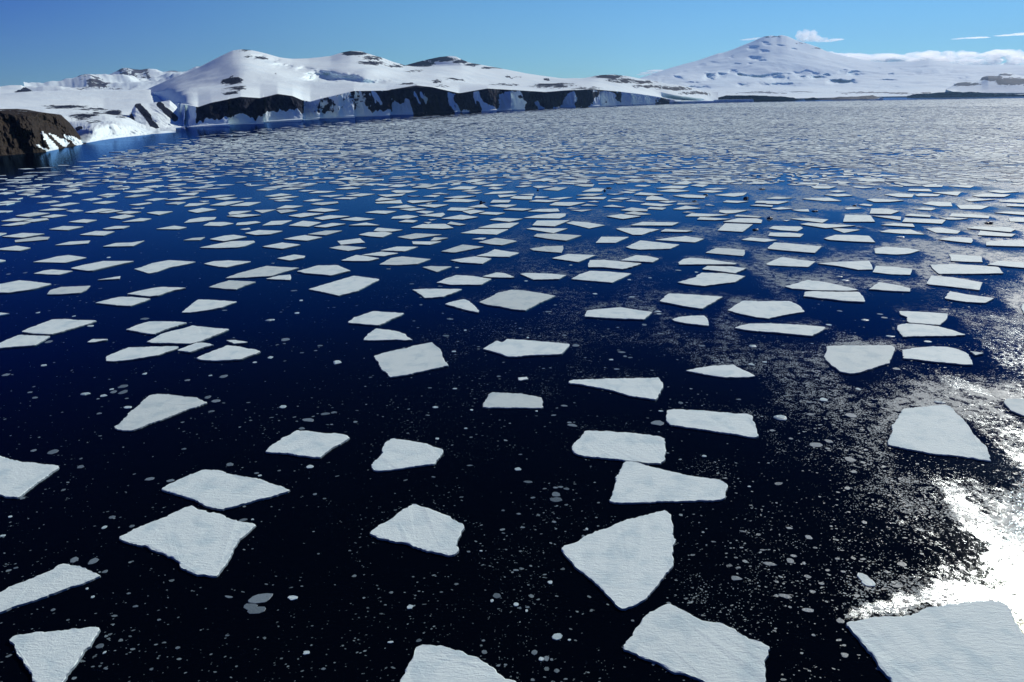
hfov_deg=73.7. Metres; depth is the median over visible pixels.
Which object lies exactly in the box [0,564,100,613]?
ice floe
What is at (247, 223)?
ice floe
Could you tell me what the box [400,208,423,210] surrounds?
ice floe
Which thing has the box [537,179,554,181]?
ice floe
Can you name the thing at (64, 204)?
ice floe
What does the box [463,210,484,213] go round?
ice floe
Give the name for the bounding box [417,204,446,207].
ice floe
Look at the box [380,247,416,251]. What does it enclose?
ice floe
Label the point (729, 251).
ice floe
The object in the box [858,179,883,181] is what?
ice floe
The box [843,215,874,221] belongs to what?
ice floe
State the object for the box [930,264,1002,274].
ice floe
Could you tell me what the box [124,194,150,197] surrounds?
ice floe
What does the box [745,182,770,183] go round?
ice floe
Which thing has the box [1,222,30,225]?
ice floe
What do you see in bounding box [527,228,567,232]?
ice floe
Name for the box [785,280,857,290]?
ice floe
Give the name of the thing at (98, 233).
ice floe
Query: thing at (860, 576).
ice chip
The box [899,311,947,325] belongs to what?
ice floe
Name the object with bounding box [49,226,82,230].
ice floe
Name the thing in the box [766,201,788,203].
ice floe
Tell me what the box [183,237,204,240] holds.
ice floe
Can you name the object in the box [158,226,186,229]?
ice floe
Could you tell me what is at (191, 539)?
ice floe
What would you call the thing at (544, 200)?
ice floe
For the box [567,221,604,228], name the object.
ice floe
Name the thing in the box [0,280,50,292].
ice floe
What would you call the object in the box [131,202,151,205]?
ice floe
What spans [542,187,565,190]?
ice floe
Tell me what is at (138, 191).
ice floe
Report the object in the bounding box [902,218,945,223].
ice floe
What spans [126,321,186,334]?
ice floe
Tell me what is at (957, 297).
ice floe
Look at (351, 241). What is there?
ice floe
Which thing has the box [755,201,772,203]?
ice floe
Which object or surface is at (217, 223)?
ice floe
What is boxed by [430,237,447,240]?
ice floe
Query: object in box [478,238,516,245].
ice floe
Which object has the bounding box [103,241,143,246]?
ice floe
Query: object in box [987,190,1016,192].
ice floe
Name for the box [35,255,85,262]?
ice floe
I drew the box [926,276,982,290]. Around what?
ice floe
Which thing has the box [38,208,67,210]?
ice floe
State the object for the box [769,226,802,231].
ice floe
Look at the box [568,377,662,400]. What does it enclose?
ice floe
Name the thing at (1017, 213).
ice floe
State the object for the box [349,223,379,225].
ice floe
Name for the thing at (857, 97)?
shore cliff
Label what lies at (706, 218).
ice floe
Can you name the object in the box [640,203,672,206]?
ice floe
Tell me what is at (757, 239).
ice floe
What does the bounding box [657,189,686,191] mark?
ice floe
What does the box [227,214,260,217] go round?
ice floe
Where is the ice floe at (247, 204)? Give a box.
[231,202,260,205]
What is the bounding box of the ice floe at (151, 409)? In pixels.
[114,394,206,431]
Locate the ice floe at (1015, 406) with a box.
[1003,398,1023,416]
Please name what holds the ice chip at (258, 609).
on the water
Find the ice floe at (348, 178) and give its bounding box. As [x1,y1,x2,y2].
[336,177,357,179]
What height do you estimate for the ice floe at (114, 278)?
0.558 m
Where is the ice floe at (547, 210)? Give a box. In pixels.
[528,209,559,211]
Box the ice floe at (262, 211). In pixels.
[254,209,275,212]
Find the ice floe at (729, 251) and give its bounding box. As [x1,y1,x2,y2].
[706,248,744,255]
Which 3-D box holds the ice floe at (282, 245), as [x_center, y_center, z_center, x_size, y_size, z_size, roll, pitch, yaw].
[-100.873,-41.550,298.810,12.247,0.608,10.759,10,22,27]
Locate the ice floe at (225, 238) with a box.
[210,235,245,241]
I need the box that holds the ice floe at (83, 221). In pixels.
[70,219,96,222]
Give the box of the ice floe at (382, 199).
[375,197,396,200]
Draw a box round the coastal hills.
[145,49,717,128]
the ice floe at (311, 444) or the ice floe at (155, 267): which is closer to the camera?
the ice floe at (311, 444)
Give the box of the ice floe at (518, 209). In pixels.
[503,208,530,210]
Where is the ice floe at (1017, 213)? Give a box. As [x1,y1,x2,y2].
[995,212,1023,214]
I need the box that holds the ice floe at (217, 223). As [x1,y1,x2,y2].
[203,222,233,225]
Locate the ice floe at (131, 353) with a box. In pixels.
[106,346,178,361]
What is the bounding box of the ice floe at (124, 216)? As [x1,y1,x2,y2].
[109,214,134,218]
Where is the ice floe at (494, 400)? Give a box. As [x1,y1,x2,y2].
[483,392,542,408]
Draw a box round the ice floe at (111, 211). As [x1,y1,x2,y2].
[99,210,122,212]
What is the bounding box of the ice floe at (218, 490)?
[162,469,289,510]
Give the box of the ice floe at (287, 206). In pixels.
[276,205,301,208]
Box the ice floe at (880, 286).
[868,282,909,291]
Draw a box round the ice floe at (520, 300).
[479,290,555,310]
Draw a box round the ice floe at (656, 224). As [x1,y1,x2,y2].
[631,222,678,225]
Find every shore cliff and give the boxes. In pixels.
[718,95,804,100]
[805,95,879,99]
[907,92,1023,96]
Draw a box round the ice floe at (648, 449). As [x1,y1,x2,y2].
[571,431,665,464]
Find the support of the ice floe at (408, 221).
on the water
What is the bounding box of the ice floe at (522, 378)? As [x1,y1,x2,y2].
[518,377,528,380]
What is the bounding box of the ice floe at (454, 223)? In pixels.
[447,222,465,225]
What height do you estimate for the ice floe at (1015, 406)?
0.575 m
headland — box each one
[0,109,85,155]
[130,100,185,128]
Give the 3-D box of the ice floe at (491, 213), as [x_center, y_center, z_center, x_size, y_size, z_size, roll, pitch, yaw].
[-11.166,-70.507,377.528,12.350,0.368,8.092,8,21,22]
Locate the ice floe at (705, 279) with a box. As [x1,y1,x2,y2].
[678,273,744,286]
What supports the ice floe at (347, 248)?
on the water
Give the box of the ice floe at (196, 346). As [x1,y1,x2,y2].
[178,342,213,352]
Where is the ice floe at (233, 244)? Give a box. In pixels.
[200,241,254,248]
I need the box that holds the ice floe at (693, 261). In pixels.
[678,258,735,264]
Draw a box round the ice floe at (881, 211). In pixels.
[870,208,898,214]
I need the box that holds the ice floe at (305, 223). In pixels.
[289,221,320,226]
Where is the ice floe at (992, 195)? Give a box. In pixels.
[972,194,1009,196]
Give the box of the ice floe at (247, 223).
[236,221,260,224]
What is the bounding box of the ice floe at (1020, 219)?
[1008,217,1023,221]
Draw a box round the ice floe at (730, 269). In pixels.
[702,266,745,273]
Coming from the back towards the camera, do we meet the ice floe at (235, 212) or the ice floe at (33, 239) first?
the ice floe at (235, 212)
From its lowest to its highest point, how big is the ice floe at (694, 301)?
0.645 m
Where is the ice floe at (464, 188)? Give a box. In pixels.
[447,186,475,189]
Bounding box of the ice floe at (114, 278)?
[98,276,119,280]
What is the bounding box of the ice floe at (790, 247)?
[768,242,821,252]
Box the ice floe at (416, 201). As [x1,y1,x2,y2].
[407,200,437,203]
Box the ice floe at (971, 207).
[957,205,988,208]
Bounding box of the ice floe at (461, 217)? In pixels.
[441,215,477,219]
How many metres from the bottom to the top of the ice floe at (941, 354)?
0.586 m
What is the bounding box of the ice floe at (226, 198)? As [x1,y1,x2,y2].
[216,197,234,199]
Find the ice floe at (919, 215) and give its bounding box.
[905,214,930,217]
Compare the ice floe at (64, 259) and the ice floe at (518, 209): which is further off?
the ice floe at (518, 209)
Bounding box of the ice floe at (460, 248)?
[441,245,482,252]
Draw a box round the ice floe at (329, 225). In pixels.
[314,223,344,227]
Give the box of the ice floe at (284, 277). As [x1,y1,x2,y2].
[266,275,290,280]
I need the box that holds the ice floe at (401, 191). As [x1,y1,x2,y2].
[391,190,414,192]
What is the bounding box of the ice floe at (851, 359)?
[824,345,894,374]
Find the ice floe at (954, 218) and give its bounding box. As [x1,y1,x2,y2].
[942,218,967,219]
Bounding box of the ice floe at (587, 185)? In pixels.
[576,184,593,186]
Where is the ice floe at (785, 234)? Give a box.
[768,233,803,236]
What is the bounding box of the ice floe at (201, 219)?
[184,217,215,222]
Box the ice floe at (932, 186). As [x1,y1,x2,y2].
[923,185,942,186]
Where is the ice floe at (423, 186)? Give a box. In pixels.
[412,185,436,187]
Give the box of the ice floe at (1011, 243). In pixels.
[986,240,1023,246]
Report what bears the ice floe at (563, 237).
on the water
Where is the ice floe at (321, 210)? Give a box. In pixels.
[307,208,338,211]
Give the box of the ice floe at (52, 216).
[42,214,66,217]
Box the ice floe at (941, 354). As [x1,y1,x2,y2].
[902,346,972,365]
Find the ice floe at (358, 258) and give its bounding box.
[341,255,378,261]
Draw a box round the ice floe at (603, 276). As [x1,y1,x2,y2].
[571,271,630,282]
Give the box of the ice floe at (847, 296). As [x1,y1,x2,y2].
[803,291,864,302]
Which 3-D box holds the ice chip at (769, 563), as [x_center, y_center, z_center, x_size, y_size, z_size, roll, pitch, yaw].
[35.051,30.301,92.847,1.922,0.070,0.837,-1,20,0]
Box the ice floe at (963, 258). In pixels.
[949,254,982,262]
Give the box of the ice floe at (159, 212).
[148,211,172,214]
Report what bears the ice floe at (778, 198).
on the water
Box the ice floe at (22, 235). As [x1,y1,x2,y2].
[2,233,43,237]
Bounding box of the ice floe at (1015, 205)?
[1007,204,1023,206]
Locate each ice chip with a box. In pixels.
[47,449,58,453]
[70,557,77,562]
[88,558,98,564]
[243,603,257,609]
[247,606,265,613]
[248,593,272,603]
[288,595,297,599]
[302,418,313,421]
[493,593,500,597]
[550,497,561,501]
[552,492,559,496]
[552,633,561,639]
[651,420,663,425]
[731,576,741,579]
[763,562,775,565]
[773,415,786,419]
[778,594,791,598]
[786,558,793,563]
[802,608,813,611]
[810,443,822,446]
[845,413,856,416]
[857,573,869,580]
[861,579,875,586]
[897,562,906,566]
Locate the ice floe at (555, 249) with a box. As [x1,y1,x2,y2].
[530,246,562,252]
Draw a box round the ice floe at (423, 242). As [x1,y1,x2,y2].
[412,241,440,244]
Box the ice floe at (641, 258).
[620,255,658,262]
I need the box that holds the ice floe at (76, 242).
[57,241,89,244]
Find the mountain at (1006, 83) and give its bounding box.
[946,73,1023,92]
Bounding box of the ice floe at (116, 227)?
[103,226,129,229]
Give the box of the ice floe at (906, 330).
[897,323,964,337]
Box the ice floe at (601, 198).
[577,197,605,199]
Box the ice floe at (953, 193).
[933,192,960,195]
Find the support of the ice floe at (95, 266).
on the water
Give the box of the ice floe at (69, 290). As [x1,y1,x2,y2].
[47,286,90,294]
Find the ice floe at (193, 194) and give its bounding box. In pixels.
[178,192,197,195]
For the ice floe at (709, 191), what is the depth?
454.69 m
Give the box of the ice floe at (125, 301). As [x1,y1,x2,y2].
[95,297,150,306]
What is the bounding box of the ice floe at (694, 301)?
[660,293,722,308]
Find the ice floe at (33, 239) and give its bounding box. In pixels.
[15,237,49,242]
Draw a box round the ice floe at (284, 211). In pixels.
[276,209,296,213]
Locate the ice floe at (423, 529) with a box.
[370,504,464,556]
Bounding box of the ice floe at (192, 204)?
[184,203,208,206]
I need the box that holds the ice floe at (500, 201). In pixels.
[490,200,510,202]
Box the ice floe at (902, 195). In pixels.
[884,193,913,197]
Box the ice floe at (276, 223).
[262,220,291,225]
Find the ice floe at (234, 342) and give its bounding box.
[226,340,247,344]
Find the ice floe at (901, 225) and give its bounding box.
[882,223,914,226]
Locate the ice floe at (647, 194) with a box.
[634,192,662,195]
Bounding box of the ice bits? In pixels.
[0,187,1023,681]
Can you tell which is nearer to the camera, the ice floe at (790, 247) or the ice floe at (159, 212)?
the ice floe at (790, 247)
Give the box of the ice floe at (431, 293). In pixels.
[412,289,461,298]
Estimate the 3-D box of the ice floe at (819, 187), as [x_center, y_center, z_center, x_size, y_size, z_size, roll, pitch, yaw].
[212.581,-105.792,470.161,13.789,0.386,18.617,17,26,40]
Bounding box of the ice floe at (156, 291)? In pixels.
[127,287,185,296]
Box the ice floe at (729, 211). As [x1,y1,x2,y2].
[719,210,746,213]
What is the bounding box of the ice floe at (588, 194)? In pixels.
[576,194,601,195]
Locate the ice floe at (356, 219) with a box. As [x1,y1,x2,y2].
[340,217,373,220]
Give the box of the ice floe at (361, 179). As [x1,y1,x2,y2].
[349,178,372,180]
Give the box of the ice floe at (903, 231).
[881,229,923,234]
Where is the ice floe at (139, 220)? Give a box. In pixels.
[124,218,149,221]
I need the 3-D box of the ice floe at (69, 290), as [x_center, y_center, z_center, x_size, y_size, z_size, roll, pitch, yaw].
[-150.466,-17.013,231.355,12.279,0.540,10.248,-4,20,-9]
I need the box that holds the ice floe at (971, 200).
[965,199,994,201]
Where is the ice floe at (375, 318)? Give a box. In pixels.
[348,311,403,325]
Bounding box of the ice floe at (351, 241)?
[337,238,364,244]
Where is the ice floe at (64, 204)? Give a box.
[51,203,79,206]
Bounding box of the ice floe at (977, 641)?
[846,600,1023,681]
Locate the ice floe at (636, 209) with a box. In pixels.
[621,208,647,211]
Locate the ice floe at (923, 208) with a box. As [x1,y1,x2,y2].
[915,207,935,209]
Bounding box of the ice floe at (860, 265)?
[818,261,872,269]
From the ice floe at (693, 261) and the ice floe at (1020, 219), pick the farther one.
the ice floe at (1020, 219)
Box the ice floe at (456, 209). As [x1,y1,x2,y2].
[447,207,474,210]
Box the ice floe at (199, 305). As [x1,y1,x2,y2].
[182,299,236,312]
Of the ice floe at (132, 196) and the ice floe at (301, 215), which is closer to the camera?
the ice floe at (301, 215)
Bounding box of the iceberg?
[713,99,753,101]
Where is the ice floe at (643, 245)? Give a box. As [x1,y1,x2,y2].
[626,240,678,249]
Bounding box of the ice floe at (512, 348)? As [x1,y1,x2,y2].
[483,339,569,357]
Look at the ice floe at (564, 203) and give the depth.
408.66 m
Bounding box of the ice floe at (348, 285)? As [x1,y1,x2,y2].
[309,276,378,295]
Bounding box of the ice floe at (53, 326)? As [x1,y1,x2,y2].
[22,319,96,334]
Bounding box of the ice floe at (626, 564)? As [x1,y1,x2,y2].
[561,510,675,610]
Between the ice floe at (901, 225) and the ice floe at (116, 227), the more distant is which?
the ice floe at (116, 227)
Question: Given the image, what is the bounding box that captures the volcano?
[640,35,1023,97]
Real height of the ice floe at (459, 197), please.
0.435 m
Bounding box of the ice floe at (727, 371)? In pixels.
[686,364,754,377]
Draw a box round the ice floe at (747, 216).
[734,215,759,217]
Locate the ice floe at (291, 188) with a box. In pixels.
[280,188,302,189]
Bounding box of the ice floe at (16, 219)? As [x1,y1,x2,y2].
[1,218,31,221]
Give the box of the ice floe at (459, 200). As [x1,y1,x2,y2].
[443,199,478,201]
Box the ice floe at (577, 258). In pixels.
[552,254,594,262]
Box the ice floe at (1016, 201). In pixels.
[998,199,1023,202]
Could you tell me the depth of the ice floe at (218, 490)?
111.28 m
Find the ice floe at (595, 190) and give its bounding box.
[582,188,603,191]
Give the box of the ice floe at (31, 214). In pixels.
[16,212,49,216]
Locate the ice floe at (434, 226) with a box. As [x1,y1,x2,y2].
[411,224,452,228]
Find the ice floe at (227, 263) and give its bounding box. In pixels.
[205,260,250,267]
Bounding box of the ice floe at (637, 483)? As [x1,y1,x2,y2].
[609,461,727,504]
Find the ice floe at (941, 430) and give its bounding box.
[887,405,990,461]
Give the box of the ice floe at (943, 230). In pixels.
[927,227,959,233]
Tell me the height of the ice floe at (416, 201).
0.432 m
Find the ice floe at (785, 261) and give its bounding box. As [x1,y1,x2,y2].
[766,257,814,266]
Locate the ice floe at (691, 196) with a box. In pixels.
[673,194,705,197]
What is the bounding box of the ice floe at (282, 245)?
[262,242,299,248]
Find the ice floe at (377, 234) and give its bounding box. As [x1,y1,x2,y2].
[359,232,391,237]
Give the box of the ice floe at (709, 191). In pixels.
[698,190,722,192]
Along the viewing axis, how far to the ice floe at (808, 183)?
489.50 m
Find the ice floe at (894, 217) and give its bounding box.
[874,216,900,220]
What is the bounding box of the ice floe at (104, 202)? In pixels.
[93,201,117,203]
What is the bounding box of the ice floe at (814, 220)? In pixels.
[792,218,827,222]
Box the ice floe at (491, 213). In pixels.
[479,212,503,214]
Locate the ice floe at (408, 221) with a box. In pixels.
[399,220,416,222]
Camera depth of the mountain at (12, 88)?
4443.92 m
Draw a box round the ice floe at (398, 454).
[371,438,442,471]
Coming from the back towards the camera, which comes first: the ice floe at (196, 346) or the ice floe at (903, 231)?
the ice floe at (903, 231)
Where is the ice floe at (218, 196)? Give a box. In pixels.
[201,195,233,197]
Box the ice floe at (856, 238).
[824,235,874,242]
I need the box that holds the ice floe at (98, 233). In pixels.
[80,231,114,235]
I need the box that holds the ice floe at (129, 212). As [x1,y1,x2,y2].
[118,211,139,213]
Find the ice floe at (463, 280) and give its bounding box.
[437,275,491,284]
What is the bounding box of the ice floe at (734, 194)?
[717,193,745,196]
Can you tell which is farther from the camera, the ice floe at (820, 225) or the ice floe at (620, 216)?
the ice floe at (620, 216)
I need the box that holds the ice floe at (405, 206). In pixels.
[388,205,415,207]
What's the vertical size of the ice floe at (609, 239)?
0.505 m
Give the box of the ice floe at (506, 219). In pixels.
[490,218,521,221]
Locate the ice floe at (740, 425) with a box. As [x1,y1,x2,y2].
[666,409,758,438]
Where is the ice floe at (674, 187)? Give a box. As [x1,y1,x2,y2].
[660,186,688,188]
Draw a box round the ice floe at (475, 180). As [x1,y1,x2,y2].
[468,179,485,182]
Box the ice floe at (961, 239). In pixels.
[938,237,972,242]
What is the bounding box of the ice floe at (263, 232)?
[245,230,282,234]
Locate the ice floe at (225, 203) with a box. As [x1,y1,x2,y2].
[210,201,243,205]
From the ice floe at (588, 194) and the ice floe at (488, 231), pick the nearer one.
the ice floe at (488, 231)
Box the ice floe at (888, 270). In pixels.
[872,266,911,274]
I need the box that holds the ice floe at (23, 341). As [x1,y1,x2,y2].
[0,335,49,348]
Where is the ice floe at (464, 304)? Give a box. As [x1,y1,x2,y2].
[445,299,478,312]
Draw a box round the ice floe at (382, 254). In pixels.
[364,252,397,256]
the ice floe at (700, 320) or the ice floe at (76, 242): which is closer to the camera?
the ice floe at (700, 320)
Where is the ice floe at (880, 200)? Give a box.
[867,199,903,201]
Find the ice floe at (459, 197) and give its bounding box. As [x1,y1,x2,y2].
[445,196,473,197]
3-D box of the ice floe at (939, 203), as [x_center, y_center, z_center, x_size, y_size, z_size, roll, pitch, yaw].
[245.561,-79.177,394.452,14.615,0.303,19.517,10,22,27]
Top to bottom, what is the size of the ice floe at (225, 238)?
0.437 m
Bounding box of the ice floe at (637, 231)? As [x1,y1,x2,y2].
[617,228,658,234]
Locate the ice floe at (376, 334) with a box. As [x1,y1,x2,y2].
[364,328,411,340]
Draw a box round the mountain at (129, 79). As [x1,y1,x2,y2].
[24,66,199,90]
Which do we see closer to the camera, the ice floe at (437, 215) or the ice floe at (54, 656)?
the ice floe at (54, 656)
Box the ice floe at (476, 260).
[450,256,490,263]
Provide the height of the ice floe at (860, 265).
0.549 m
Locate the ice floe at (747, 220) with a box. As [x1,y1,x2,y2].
[723,218,761,223]
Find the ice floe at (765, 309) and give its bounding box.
[728,301,804,318]
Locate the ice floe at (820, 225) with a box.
[800,223,854,228]
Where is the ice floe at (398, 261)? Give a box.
[379,256,430,265]
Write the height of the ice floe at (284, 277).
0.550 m
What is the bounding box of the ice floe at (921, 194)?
[915,193,939,195]
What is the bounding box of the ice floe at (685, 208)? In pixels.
[673,206,700,209]
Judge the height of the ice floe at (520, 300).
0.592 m
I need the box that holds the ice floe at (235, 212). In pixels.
[228,211,250,214]
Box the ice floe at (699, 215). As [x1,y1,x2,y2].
[685,213,724,216]
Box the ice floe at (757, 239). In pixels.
[742,237,776,241]
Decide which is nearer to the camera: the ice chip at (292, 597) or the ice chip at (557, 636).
the ice chip at (557, 636)
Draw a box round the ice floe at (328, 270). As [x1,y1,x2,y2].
[297,265,349,275]
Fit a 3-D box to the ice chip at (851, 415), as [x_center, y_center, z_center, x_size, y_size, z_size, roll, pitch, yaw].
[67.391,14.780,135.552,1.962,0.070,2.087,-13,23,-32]
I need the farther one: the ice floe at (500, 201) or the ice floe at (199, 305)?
the ice floe at (500, 201)
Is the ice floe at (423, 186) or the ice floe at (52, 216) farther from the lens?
the ice floe at (423, 186)
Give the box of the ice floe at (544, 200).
[529,200,559,201]
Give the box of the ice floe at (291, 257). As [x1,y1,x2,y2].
[277,255,304,260]
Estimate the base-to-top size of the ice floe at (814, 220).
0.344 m
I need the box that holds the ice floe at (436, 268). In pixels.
[422,266,450,271]
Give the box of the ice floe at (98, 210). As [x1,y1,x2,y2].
[84,209,114,212]
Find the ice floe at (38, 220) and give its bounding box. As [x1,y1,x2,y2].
[24,218,48,221]
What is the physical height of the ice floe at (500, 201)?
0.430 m
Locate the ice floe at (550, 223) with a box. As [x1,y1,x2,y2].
[532,220,569,226]
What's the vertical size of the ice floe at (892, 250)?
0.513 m
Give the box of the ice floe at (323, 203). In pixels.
[311,202,337,204]
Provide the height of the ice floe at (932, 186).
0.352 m
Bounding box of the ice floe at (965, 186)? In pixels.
[951,185,973,187]
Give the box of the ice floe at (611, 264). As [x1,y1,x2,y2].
[588,260,640,269]
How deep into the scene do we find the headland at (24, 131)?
904.71 m
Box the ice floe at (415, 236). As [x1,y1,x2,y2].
[398,233,440,239]
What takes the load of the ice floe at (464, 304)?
on the water
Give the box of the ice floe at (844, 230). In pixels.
[833,228,858,232]
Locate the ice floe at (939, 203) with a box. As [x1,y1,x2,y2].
[923,201,951,205]
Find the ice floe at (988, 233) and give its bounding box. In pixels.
[978,231,1014,236]
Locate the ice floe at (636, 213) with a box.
[624,211,650,214]
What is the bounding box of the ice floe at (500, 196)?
[498,195,514,197]
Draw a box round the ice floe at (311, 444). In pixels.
[265,430,349,458]
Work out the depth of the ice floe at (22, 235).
327.56 m
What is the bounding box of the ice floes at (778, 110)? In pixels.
[0,98,1023,315]
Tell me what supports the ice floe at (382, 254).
on the water
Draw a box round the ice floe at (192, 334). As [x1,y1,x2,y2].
[146,325,228,344]
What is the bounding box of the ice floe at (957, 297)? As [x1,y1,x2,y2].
[944,291,993,303]
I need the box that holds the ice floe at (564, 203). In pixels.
[549,202,585,205]
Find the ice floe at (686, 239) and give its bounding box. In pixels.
[656,236,703,242]
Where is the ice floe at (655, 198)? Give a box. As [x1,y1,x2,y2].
[646,196,669,200]
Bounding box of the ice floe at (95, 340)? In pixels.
[87,339,107,342]
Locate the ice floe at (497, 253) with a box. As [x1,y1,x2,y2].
[477,249,518,256]
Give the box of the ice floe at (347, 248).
[331,245,365,250]
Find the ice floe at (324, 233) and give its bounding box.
[308,231,340,234]
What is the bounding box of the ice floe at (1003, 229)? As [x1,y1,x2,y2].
[967,226,1014,232]
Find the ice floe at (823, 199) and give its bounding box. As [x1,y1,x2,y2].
[805,198,839,200]
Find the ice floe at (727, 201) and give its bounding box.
[724,200,747,202]
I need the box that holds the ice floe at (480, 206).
[468,204,487,207]
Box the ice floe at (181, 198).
[167,196,199,199]
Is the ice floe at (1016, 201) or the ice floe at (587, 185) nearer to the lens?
the ice floe at (1016, 201)
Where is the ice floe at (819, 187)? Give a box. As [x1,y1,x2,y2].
[811,185,834,188]
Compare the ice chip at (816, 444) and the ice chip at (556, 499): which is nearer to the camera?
the ice chip at (556, 499)
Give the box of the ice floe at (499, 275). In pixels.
[482,272,513,277]
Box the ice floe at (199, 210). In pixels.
[189,208,215,212]
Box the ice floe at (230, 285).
[209,280,255,289]
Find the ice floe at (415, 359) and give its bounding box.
[374,342,447,377]
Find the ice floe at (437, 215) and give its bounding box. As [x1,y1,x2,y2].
[419,213,444,216]
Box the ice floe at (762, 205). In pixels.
[750,204,772,206]
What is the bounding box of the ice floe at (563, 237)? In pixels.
[533,234,580,240]
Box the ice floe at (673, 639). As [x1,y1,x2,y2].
[623,604,769,681]
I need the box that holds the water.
[0,96,1023,681]
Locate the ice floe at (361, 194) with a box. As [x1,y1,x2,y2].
[347,193,372,196]
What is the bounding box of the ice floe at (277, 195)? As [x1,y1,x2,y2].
[265,193,289,196]
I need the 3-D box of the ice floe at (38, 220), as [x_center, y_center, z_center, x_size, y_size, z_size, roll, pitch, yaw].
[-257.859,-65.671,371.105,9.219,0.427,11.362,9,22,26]
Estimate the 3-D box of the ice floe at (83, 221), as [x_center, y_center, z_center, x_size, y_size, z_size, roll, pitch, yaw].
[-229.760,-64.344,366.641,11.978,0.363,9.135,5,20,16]
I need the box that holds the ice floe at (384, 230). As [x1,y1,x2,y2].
[374,228,400,231]
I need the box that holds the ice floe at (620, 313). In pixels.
[585,307,651,319]
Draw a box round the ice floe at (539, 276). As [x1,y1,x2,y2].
[520,273,565,279]
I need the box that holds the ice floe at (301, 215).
[289,213,323,217]
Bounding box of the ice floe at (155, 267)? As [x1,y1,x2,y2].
[134,260,194,273]
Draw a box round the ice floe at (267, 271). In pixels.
[225,266,298,278]
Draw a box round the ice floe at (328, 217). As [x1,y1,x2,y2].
[314,215,349,219]
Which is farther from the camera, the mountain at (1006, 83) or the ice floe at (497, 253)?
the mountain at (1006, 83)
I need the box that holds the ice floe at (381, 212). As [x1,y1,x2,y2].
[365,211,396,213]
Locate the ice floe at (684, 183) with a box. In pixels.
[672,181,690,184]
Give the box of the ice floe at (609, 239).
[596,237,628,242]
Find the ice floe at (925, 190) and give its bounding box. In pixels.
[908,189,931,191]
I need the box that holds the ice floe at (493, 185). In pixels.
[484,184,504,186]
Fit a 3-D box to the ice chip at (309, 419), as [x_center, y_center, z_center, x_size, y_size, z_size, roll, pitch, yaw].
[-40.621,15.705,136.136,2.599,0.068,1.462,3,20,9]
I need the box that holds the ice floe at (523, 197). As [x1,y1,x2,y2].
[510,196,531,199]
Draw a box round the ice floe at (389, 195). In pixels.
[379,193,404,196]
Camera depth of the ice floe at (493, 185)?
498.39 m
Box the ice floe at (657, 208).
[647,207,665,209]
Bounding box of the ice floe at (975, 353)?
[970,351,983,355]
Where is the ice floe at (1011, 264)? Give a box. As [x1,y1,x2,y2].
[988,261,1023,267]
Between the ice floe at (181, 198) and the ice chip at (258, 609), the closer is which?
the ice chip at (258, 609)
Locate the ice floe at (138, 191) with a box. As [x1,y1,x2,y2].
[124,189,155,192]
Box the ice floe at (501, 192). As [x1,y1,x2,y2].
[486,191,516,193]
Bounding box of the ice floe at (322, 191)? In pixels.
[310,191,335,192]
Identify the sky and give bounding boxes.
[0,0,1023,85]
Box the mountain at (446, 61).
[406,56,555,77]
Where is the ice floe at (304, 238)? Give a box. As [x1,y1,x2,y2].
[283,235,321,240]
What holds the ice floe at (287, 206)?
on the water
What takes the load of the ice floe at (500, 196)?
on the water
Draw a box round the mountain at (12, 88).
[0,85,31,93]
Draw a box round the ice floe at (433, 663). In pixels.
[400,645,515,681]
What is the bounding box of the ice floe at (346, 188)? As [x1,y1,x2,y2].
[338,187,358,189]
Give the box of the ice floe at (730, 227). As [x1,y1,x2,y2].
[718,223,752,231]
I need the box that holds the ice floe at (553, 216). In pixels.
[525,213,565,218]
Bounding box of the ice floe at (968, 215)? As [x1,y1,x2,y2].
[949,213,988,217]
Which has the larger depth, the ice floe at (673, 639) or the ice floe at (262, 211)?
the ice floe at (262, 211)
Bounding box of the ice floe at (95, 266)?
[71,261,133,270]
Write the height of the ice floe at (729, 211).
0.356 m
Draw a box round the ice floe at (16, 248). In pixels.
[0,246,29,250]
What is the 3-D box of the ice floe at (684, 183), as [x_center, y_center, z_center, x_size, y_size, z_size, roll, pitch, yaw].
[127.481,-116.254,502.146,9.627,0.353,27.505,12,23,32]
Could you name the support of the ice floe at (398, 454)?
on the water
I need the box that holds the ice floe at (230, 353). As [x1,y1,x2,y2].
[196,345,260,361]
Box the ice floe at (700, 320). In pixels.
[672,315,708,325]
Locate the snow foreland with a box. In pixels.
[0,90,175,142]
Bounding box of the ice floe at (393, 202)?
[375,200,401,203]
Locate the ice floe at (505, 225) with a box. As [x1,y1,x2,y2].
[478,223,518,227]
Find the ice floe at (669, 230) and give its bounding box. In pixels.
[661,229,691,231]
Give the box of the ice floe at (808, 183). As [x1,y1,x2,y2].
[797,182,818,184]
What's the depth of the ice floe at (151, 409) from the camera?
140.59 m
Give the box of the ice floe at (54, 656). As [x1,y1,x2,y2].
[9,627,100,681]
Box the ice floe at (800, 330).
[735,323,824,336]
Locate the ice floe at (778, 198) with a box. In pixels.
[766,197,789,198]
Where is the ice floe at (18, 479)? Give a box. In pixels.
[0,456,58,498]
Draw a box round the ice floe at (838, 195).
[827,194,852,196]
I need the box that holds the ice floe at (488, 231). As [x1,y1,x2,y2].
[462,229,507,234]
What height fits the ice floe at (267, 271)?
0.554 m
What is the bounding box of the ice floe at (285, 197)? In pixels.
[271,196,298,199]
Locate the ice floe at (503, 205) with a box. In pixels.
[491,204,514,207]
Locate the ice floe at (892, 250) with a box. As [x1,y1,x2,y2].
[874,247,919,254]
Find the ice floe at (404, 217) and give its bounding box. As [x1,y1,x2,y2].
[391,215,418,218]
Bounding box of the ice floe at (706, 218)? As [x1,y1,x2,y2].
[697,217,730,220]
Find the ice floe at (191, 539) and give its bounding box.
[119,505,255,577]
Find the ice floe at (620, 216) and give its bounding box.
[607,214,640,218]
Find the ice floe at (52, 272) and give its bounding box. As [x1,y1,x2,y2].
[34,269,72,274]
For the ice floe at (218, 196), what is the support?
on the water

